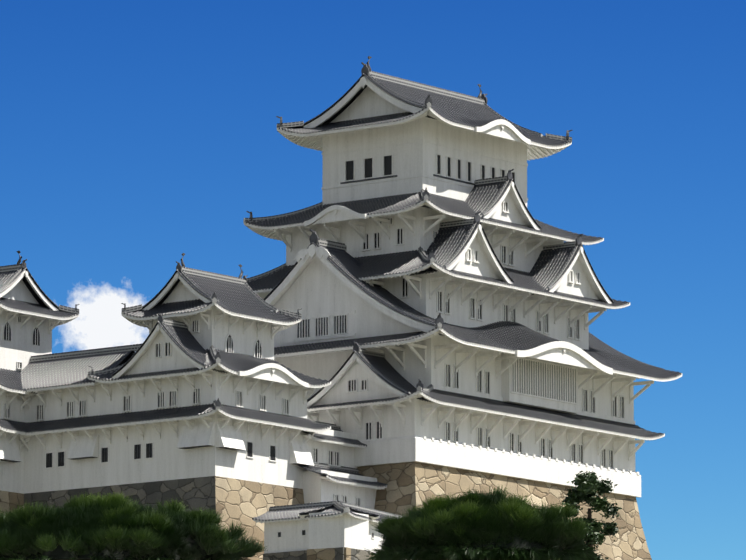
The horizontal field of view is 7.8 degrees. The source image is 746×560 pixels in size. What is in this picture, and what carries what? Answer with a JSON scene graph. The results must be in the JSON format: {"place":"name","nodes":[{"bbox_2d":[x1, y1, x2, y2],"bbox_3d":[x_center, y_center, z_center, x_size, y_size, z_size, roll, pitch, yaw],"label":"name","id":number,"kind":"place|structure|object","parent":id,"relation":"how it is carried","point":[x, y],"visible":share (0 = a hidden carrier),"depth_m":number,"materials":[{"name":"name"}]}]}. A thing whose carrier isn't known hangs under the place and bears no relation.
{"place":"outdoors","nodes":[
{"label":"outdoors","id":0,"kind":"place"},
{"bbox_2d":[0,0,745,559],"label":"sky","id":1,"kind":"structure","parent":0,"point":[136,136],"materials":[{"name":"blue"}]},
{"bbox_3d":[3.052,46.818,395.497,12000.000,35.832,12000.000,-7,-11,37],"label":"ground","id":2,"kind":"structure","parent":0,"visible":0},
{"bbox_2d":[0,491,267,559],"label":"pine","id":3,"kind":"object","parent":2,"relation":"on","point":[109,527],"visible":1,"depth_m":79.05,"materials":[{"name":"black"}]},
{"bbox_2d":[0,462,651,559],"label":"stone walls","id":4,"kind":"structure","parent":2,"relation":"on","point":[238,501],"depth_m":400.48,"materials":[{"name":"beige stone"}]},
{"bbox_2d":[0,251,79,493],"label":"castle tower","id":5,"kind":"structure","parent":4,"relation":"on","point":[33,315],"depth_m":404.34,"materials":[{"name":"paint"}]},
{"bbox_2d":[16,253,330,493],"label":"castle turret","id":6,"kind":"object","parent":4,"relation":"on","point":[200,382],"visible":1,"depth_m":395.73,"materials":[{"name":"paint"}]},
{"bbox_2d":[298,420,387,508],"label":"connecting building","id":7,"kind":"structure","parent":4,"relation":"on","point":[332,474],"depth_m":400.19,"materials":[{"name":"paint"}]},
{"bbox_2d":[243,56,681,496],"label":"castle keep","id":8,"kind":"structure","parent":4,"relation":"on","point":[439,284],"depth_m":412.86,"materials":[{"name":"paint"}]},
{"bbox_2d":[252,501,401,559],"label":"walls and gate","id":9,"kind":"structure","parent":2,"relation":"on","point":[335,530],"depth_m":386.11,"materials":[{"name":"paint"}]},
{"bbox_2d":[364,484,599,559],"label":"pine","id":10,"kind":"object","parent":2,"relation":"on","point":[497,524],"visible":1,"depth_m":81.35,"materials":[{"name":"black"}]},
{"bbox_2d":[562,471,622,559],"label":"tree","id":11,"kind":"object","parent":2,"relation":"on","point":[587,484],"visible":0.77,"depth_m":120.00,"materials":[{"name":"green plant"}]}
]}

